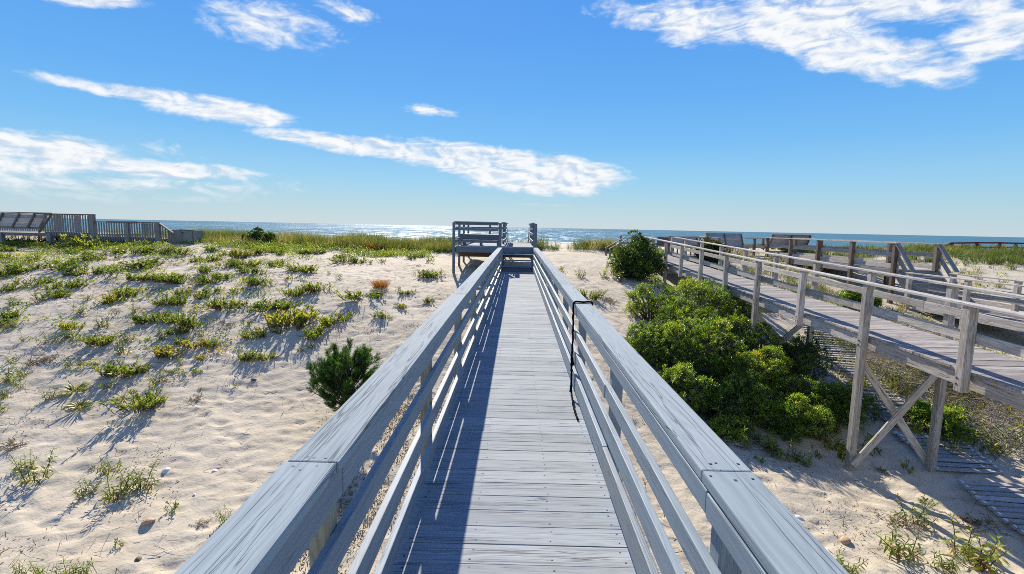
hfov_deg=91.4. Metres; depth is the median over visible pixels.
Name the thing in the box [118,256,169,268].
dune clump
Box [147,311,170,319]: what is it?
dune clump
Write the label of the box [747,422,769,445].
goldenrod plant
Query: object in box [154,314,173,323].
dune clump
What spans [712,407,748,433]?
goldenrod plant
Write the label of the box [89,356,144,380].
dune clump
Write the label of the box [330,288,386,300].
dune clump
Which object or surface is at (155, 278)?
dune clump
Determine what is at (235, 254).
dune clump
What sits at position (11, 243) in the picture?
dune clump
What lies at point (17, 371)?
goldenrod plant
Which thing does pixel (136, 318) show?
dune clump
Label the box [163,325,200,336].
dune clump
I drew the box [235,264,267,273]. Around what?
dune clump
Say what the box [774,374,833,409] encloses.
bayberry shrub
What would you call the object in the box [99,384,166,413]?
dune clump
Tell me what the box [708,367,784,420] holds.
bayberry shrub
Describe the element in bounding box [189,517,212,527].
dry tuft
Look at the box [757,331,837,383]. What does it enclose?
bayberry shrub
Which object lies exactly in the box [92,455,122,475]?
goldenrod plant
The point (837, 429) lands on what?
goldenrod plant
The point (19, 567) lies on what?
goldenrod plant
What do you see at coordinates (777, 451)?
goldenrod plant
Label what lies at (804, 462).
goldenrod plant
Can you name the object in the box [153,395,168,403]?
dune clump
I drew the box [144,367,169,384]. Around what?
goldenrod plant
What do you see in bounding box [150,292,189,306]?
dune clump
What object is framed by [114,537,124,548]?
plant sprig
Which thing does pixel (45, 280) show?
dune clump
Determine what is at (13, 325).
goldenrod plant
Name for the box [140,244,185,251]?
dune clump
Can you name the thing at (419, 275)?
goldenrod plant
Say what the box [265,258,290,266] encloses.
dune clump
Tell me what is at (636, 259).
round shrub
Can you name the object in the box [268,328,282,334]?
dune clump
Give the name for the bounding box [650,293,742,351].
bayberry shrub
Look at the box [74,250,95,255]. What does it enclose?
dune clump
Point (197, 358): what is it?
dune clump
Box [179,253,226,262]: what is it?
dune clump
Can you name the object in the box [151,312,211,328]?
dune clump
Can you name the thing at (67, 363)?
goldenrod plant
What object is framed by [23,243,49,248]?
dune clump
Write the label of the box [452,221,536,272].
viewing platform
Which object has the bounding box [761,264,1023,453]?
ground cover
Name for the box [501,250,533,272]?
stair flight
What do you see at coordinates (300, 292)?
dune clump
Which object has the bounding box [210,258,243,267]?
dune clump
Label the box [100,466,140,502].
goldenrod plant
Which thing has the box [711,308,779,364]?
bayberry shrub
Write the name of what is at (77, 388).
strap leaf plant
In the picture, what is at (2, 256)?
dune clump
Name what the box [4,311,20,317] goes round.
dune clump
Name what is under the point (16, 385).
goldenrod plant
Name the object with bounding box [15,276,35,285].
plant sprig
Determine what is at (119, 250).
dune clump
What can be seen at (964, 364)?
grey boardwalk
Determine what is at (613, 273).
goldenrod plant
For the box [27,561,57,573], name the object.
goldenrod plant
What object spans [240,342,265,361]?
goldenrod plant
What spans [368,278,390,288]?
rust tuft
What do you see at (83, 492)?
goldenrod plant
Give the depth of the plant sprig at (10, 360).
11.28 m
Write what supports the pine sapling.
on the sand
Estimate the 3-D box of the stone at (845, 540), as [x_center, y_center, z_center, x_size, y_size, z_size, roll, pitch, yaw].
[5.031,3.827,7.548,0.182,0.084,0.132,-12,19,-39]
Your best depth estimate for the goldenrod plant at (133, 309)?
14.19 m
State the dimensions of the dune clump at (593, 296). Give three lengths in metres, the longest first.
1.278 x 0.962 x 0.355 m
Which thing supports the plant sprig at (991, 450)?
on the sand
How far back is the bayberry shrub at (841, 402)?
11.19 m
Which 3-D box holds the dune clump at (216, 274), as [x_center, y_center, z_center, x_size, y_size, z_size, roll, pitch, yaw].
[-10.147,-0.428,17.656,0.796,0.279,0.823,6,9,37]
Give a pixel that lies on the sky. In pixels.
(882, 117)
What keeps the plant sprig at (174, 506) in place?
on the sand
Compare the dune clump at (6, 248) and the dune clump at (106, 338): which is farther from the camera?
the dune clump at (6, 248)
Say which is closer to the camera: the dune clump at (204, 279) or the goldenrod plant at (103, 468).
the goldenrod plant at (103, 468)
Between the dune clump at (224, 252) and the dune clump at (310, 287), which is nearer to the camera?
the dune clump at (310, 287)
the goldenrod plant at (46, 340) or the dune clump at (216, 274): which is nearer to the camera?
the goldenrod plant at (46, 340)
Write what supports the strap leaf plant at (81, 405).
on the sand
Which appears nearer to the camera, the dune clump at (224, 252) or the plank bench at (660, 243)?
the dune clump at (224, 252)
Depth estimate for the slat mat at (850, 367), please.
13.99 m
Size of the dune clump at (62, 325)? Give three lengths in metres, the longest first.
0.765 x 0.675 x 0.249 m
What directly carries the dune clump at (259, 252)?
on the sand
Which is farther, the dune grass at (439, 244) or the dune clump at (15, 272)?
the dune grass at (439, 244)
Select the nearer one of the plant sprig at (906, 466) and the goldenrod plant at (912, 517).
the goldenrod plant at (912, 517)
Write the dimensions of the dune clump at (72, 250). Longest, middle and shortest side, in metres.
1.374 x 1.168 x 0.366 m
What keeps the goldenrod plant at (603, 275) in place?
on the sand
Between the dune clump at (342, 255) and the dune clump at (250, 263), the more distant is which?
the dune clump at (342, 255)
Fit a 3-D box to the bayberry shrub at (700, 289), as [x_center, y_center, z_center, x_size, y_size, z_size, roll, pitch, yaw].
[5.757,0.658,15.761,3.075,2.062,2.847,1,7,1]
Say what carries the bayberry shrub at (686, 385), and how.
on the sand
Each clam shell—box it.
[162,467,170,473]
[795,515,804,520]
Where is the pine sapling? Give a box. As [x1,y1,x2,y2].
[306,336,381,411]
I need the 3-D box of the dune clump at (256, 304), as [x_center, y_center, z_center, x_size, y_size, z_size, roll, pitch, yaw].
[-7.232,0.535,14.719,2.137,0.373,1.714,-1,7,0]
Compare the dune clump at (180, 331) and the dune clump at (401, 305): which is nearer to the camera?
the dune clump at (180, 331)
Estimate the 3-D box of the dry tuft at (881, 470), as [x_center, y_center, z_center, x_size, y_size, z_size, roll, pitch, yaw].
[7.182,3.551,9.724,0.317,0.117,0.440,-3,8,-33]
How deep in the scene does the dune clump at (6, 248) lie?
21.47 m
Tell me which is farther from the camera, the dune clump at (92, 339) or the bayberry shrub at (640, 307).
the bayberry shrub at (640, 307)
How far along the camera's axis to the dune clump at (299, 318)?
13.47 m
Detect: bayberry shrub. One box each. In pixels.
[623,275,672,320]
[624,319,692,369]
[650,275,741,326]
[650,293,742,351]
[657,359,719,410]
[659,312,748,380]
[690,380,753,420]
[702,294,751,334]
[706,349,772,391]
[707,411,757,447]
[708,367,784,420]
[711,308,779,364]
[727,344,795,400]
[746,392,836,444]
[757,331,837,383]
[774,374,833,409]
[780,375,882,429]
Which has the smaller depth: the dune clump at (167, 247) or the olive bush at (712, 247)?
the dune clump at (167, 247)
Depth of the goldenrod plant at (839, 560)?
6.72 m
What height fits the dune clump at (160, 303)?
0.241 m
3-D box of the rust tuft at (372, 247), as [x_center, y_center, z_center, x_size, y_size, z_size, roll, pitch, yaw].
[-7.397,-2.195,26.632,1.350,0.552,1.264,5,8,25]
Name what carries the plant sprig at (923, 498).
on the sand
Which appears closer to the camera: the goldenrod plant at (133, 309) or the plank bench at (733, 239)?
the goldenrod plant at (133, 309)
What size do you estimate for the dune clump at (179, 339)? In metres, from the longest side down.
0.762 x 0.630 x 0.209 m
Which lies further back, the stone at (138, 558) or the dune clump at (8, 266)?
the dune clump at (8, 266)
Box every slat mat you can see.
[803,325,912,424]
[891,431,1004,473]
[957,480,1023,537]
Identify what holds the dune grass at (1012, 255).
on the sand
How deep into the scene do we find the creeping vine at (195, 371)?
11.21 m
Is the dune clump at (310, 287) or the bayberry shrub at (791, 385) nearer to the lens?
the bayberry shrub at (791, 385)
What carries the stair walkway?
on the sand
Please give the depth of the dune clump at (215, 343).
12.41 m
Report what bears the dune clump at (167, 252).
on the sand
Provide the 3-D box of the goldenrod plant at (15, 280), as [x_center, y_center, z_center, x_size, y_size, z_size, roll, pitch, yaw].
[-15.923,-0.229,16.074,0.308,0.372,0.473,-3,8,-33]
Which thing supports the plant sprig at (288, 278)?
on the sand
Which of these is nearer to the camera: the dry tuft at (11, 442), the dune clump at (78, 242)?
the dry tuft at (11, 442)
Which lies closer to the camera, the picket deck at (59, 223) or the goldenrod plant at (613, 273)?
the goldenrod plant at (613, 273)
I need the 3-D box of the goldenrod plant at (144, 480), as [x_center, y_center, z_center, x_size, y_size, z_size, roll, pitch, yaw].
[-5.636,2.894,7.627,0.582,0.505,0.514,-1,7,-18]
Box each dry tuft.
[0,435,27,450]
[15,353,59,367]
[183,392,205,402]
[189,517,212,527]
[601,297,616,303]
[869,462,895,474]
[873,509,926,529]
[945,511,1018,537]
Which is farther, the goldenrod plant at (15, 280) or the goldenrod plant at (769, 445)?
the goldenrod plant at (15, 280)
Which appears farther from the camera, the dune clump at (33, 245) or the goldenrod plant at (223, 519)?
the dune clump at (33, 245)
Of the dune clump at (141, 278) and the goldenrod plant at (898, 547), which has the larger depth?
the dune clump at (141, 278)
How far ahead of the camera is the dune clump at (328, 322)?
13.95 m
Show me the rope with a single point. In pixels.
(572, 360)
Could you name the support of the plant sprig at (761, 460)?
on the sand
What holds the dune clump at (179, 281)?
on the sand
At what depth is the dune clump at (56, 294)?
15.01 m
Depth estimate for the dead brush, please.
11.59 m
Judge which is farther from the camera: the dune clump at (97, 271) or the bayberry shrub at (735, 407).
the dune clump at (97, 271)
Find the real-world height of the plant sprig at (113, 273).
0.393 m
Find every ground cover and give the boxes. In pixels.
[0,237,436,372]
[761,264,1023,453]
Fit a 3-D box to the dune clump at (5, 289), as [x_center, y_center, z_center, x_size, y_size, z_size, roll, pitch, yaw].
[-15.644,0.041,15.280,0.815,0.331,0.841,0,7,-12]
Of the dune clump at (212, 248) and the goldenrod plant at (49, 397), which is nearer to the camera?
the goldenrod plant at (49, 397)
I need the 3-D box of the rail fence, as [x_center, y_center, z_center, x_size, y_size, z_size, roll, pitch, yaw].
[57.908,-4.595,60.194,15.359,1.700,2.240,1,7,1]
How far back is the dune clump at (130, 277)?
16.81 m
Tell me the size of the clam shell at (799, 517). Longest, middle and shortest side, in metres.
0.150 x 0.116 x 0.028 m
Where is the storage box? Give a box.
[169,229,203,243]
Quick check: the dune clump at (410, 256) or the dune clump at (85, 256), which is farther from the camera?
the dune clump at (410, 256)
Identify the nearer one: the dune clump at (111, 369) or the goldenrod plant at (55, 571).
the goldenrod plant at (55, 571)
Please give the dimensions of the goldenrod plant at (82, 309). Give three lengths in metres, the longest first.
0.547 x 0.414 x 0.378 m
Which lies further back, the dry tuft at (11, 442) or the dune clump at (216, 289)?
the dune clump at (216, 289)
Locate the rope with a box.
[569,301,593,419]
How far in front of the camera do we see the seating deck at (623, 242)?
26.88 m
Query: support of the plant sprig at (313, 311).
on the sand
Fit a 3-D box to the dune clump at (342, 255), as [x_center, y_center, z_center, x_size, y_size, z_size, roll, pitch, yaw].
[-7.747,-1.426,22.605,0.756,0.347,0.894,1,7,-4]
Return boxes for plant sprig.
[5,355,21,363]
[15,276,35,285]
[64,359,88,367]
[98,378,115,389]
[100,267,120,278]
[111,251,129,258]
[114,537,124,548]
[162,499,178,513]
[241,318,253,326]
[284,273,293,281]
[303,304,320,318]
[754,456,765,462]
[810,445,823,459]
[859,433,882,456]
[899,457,915,473]
[918,494,941,506]
[980,438,1017,460]
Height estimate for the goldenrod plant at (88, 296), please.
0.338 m
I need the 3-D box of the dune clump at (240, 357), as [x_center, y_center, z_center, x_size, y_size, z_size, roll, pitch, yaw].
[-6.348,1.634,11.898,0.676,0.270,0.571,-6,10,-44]
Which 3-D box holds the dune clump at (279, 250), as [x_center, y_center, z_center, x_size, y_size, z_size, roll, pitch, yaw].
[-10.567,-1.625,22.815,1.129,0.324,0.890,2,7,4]
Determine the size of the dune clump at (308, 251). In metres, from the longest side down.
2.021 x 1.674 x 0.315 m
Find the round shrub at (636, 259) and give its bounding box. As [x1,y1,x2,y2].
[605,229,668,279]
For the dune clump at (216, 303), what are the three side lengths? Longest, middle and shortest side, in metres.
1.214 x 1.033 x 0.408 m
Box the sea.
[1,218,1023,248]
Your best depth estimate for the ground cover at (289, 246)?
21.86 m
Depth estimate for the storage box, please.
24.27 m
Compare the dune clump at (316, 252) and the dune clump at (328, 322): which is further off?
the dune clump at (316, 252)
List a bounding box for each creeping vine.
[160,368,181,372]
[191,368,203,372]
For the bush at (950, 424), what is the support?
on the sand
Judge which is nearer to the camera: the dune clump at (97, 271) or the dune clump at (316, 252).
the dune clump at (97, 271)
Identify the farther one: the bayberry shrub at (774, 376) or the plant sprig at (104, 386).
the bayberry shrub at (774, 376)
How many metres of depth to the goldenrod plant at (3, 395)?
9.94 m
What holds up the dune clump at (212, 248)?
on the sand
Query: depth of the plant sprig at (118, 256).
19.83 m
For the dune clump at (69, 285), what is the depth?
15.92 m
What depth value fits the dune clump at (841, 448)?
10.33 m
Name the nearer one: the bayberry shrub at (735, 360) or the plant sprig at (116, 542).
the plant sprig at (116, 542)
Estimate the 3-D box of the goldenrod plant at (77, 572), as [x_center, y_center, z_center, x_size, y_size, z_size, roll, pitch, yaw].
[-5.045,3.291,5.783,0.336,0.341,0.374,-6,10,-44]
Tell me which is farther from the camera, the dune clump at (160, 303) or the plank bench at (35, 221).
the plank bench at (35, 221)
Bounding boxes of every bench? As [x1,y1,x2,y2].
[0,212,52,232]
[460,234,498,245]
[656,237,670,251]
[669,236,698,254]
[706,233,748,253]
[763,234,810,250]
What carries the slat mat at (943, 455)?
on the sand
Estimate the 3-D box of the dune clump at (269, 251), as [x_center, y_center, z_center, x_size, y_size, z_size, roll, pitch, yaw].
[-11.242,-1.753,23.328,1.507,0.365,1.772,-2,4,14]
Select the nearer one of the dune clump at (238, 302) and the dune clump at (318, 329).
the dune clump at (318, 329)
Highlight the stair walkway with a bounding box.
[700,236,1023,328]
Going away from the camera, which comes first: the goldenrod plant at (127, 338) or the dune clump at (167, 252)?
the goldenrod plant at (127, 338)
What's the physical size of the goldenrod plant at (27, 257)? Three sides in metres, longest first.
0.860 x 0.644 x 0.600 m
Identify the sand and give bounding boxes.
[0,235,1023,573]
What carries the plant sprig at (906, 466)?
on the sand
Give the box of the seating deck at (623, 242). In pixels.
[605,235,721,260]
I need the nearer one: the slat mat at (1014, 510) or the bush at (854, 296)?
the slat mat at (1014, 510)
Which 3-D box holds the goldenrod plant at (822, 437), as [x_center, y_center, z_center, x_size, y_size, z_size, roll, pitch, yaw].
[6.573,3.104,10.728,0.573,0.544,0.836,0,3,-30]
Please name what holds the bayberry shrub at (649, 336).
on the sand
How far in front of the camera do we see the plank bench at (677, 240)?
27.45 m
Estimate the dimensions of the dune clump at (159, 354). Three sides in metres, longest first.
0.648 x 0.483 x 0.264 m
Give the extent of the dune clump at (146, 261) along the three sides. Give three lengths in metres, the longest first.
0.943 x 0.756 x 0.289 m
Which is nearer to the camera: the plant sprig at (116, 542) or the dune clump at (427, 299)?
the plant sprig at (116, 542)
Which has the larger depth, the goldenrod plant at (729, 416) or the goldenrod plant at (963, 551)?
the goldenrod plant at (729, 416)
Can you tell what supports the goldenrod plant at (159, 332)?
on the sand
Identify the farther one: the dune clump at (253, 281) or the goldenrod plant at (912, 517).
the dune clump at (253, 281)
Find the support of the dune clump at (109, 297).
on the sand
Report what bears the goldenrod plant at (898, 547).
on the sand
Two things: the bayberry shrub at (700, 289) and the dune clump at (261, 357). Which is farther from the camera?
the bayberry shrub at (700, 289)
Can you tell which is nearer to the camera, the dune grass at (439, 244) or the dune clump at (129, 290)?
the dune clump at (129, 290)
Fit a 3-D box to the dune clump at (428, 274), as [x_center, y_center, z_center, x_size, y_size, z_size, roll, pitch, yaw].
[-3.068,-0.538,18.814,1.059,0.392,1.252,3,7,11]
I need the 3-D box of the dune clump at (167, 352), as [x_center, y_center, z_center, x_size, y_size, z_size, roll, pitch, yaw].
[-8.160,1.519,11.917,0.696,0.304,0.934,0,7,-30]
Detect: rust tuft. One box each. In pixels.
[365,243,381,249]
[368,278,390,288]
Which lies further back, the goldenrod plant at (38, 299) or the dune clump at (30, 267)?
the dune clump at (30, 267)
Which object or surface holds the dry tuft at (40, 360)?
on the sand
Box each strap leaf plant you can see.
[52,380,90,397]
[62,396,98,411]
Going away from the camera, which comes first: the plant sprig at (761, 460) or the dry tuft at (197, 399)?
the plant sprig at (761, 460)
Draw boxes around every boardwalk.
[174,247,848,573]
[642,236,1023,472]
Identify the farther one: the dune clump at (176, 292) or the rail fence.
the rail fence
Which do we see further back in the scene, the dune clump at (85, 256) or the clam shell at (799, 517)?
the dune clump at (85, 256)
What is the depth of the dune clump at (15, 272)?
16.98 m
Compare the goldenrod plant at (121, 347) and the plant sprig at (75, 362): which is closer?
the plant sprig at (75, 362)
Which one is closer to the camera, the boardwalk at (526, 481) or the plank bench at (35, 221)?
the boardwalk at (526, 481)
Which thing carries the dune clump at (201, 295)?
on the sand
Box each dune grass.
[4,225,623,252]
[688,240,1023,456]
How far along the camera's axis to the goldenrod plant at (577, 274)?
20.76 m
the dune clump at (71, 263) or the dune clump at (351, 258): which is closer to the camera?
the dune clump at (71, 263)
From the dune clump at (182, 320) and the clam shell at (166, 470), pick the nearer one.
the clam shell at (166, 470)
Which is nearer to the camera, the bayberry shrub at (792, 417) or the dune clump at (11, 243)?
the bayberry shrub at (792, 417)
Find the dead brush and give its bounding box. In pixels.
[697,305,1023,461]
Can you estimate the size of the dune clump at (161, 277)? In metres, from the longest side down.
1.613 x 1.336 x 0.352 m
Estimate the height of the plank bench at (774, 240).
1.258 m
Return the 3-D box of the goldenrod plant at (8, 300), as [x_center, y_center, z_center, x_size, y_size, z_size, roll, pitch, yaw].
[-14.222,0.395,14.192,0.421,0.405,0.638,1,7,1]
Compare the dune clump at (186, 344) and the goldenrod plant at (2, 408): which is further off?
the dune clump at (186, 344)
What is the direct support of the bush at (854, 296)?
on the ground cover at (967, 412)
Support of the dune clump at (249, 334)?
on the sand
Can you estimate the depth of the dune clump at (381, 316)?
14.36 m
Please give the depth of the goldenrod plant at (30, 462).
7.99 m
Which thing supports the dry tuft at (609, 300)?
on the sand
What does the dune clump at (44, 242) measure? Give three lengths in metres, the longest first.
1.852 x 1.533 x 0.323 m
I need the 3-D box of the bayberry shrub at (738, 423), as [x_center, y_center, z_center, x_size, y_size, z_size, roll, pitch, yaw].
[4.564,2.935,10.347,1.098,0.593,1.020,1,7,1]
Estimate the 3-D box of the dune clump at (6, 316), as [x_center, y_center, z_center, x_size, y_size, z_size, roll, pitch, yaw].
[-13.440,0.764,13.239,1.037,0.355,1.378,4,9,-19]
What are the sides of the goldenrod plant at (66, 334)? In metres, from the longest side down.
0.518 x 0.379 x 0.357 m
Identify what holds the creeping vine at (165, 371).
on the sand
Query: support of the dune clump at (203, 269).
on the sand
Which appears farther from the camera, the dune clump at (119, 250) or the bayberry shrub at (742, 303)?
the dune clump at (119, 250)
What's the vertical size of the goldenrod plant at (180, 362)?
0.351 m
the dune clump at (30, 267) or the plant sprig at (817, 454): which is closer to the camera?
the plant sprig at (817, 454)
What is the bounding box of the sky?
[0,0,1023,236]
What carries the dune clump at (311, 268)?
on the sand
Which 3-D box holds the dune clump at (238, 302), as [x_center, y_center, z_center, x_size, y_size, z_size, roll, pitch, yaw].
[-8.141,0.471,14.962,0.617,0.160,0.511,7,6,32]
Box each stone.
[134,556,141,561]
[141,518,155,525]
[840,536,850,544]
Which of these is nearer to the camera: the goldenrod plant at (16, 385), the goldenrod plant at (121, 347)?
the goldenrod plant at (16, 385)
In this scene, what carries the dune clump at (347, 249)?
on the sand
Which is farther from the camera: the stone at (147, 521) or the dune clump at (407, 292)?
the dune clump at (407, 292)
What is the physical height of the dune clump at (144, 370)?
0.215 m
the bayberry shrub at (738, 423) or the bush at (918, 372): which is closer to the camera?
the bayberry shrub at (738, 423)
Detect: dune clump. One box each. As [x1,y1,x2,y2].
[0,244,21,251]
[0,252,19,258]
[0,266,22,276]
[0,283,20,292]
[0,306,26,326]
[1,240,35,246]
[1,261,23,271]
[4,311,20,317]
[7,262,49,272]
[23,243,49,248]
[25,287,72,299]
[28,275,57,283]
[36,240,67,246]
[36,277,90,290]
[40,257,93,270]
[53,245,86,254]
[55,265,121,276]
[56,321,86,329]
[59,234,109,246]
[67,252,115,260]
[71,331,115,346]
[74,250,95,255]
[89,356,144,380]
[90,246,163,253]
[96,284,148,297]
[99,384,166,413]
[102,293,124,304]
[102,334,115,340]
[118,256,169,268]
[122,272,155,281]
[122,363,153,375]
[124,309,182,324]
[133,273,154,280]
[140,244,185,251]
[143,259,157,267]
[146,272,187,282]
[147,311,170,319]
[148,299,172,305]
[150,272,180,282]
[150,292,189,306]
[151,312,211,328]
[151,345,175,358]
[152,343,185,359]
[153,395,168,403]
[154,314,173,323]
[159,247,198,255]
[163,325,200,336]
[169,286,198,295]
[171,273,195,283]
[173,335,193,345]
[177,338,210,349]
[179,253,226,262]
[185,273,229,284]
[190,290,211,299]
[191,264,215,273]
[194,354,207,360]
[198,295,243,309]
[198,337,222,347]
[200,245,219,251]
[201,286,224,292]
[209,272,235,278]
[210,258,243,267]
[213,249,238,255]
[221,258,269,267]
[228,248,252,258]
[232,349,258,361]
[233,298,304,313]
[233,299,245,305]
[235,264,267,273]
[236,325,276,340]
[242,247,268,254]
[242,274,267,285]
[252,351,278,360]
[255,246,280,252]
[255,306,317,330]
[263,300,296,310]
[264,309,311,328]
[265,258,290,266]
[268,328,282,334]
[270,248,285,254]
[272,262,326,272]
[276,285,314,297]
[286,248,327,254]
[297,281,334,292]
[298,247,328,254]
[300,321,331,340]
[316,309,360,327]
[327,254,367,263]
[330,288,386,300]
[333,252,347,258]
[336,245,368,252]
[370,310,391,318]
[397,303,406,308]
[398,290,410,294]
[403,252,422,258]
[413,269,444,277]
[423,297,436,302]
[578,289,603,299]
[821,437,858,461]
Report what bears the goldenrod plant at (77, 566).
on the sand
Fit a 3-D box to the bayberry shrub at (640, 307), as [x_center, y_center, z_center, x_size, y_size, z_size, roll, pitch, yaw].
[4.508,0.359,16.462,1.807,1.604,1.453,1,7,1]
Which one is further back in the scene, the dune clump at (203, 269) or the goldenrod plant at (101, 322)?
the dune clump at (203, 269)
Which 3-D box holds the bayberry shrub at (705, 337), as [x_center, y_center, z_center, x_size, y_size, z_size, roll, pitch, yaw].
[4.911,1.508,12.825,2.464,1.754,2.274,1,7,1]
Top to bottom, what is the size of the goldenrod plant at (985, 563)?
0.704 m
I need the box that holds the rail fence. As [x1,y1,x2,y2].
[944,242,1023,248]
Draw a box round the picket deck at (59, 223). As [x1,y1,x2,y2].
[0,213,173,243]
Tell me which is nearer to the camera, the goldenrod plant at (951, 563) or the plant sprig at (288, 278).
the goldenrod plant at (951, 563)
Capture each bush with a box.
[241,227,277,242]
[691,236,730,269]
[835,289,882,307]
[897,399,979,445]
[905,364,928,376]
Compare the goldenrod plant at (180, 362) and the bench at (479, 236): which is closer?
the goldenrod plant at (180, 362)
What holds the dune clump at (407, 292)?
on the sand
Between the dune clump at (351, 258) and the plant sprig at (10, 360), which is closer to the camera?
the plant sprig at (10, 360)
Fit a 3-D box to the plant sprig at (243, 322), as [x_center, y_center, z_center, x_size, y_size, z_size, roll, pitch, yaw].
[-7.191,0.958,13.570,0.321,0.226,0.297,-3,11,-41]
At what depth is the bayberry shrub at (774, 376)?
12.30 m
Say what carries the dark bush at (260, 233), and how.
on the sand
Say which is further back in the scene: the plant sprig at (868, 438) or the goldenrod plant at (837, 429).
the goldenrod plant at (837, 429)
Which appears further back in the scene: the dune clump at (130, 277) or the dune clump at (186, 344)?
the dune clump at (130, 277)
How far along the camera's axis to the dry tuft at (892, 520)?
8.07 m
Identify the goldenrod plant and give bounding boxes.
[0,317,18,329]
[0,363,15,384]
[0,383,12,399]
[0,397,9,412]
[5,295,21,306]
[6,372,25,388]
[6,449,38,472]
[10,559,32,573]
[11,275,23,283]
[11,448,57,485]
[14,363,31,378]
[23,250,45,261]
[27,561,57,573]
[28,332,63,343]
[30,291,48,302]
[32,564,68,573]
[39,386,59,400]
[55,325,73,338]
[58,554,92,573]
[60,356,73,368]
[60,557,93,573]
[70,301,89,313]
[71,477,102,500]
[79,292,94,300]
[92,311,112,329]
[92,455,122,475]
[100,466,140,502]
[111,324,138,342]
[112,338,132,355]
[115,457,160,493]
[127,303,142,312]
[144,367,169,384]
[154,327,166,340]
[176,352,183,366]
[213,504,232,524]
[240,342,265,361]
[411,269,425,277]
[573,269,586,277]
[599,269,607,277]
[611,266,624,281]
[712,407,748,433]
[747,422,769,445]
[754,429,776,451]
[764,430,796,461]
[785,439,812,463]
[801,453,814,466]
[804,422,841,445]
[829,421,843,436]
[834,546,868,573]
[871,522,926,565]
[891,492,943,531]
[928,548,975,573]
[938,516,1013,573]
[946,534,975,555]
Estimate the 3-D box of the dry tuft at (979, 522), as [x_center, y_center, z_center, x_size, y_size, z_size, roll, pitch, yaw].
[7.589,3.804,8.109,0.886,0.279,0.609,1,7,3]
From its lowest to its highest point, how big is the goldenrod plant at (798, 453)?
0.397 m
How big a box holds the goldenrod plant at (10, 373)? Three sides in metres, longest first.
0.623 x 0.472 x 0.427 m
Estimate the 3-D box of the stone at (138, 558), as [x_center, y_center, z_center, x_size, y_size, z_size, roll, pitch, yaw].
[-4.622,3.364,6.177,0.071,0.042,0.094,5,11,-18]
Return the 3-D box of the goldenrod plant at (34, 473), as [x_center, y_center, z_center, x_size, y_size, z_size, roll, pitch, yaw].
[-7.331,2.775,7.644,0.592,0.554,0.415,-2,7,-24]
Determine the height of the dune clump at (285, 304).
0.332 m
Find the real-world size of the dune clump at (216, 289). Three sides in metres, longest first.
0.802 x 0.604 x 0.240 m
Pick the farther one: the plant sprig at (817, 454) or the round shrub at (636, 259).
the round shrub at (636, 259)

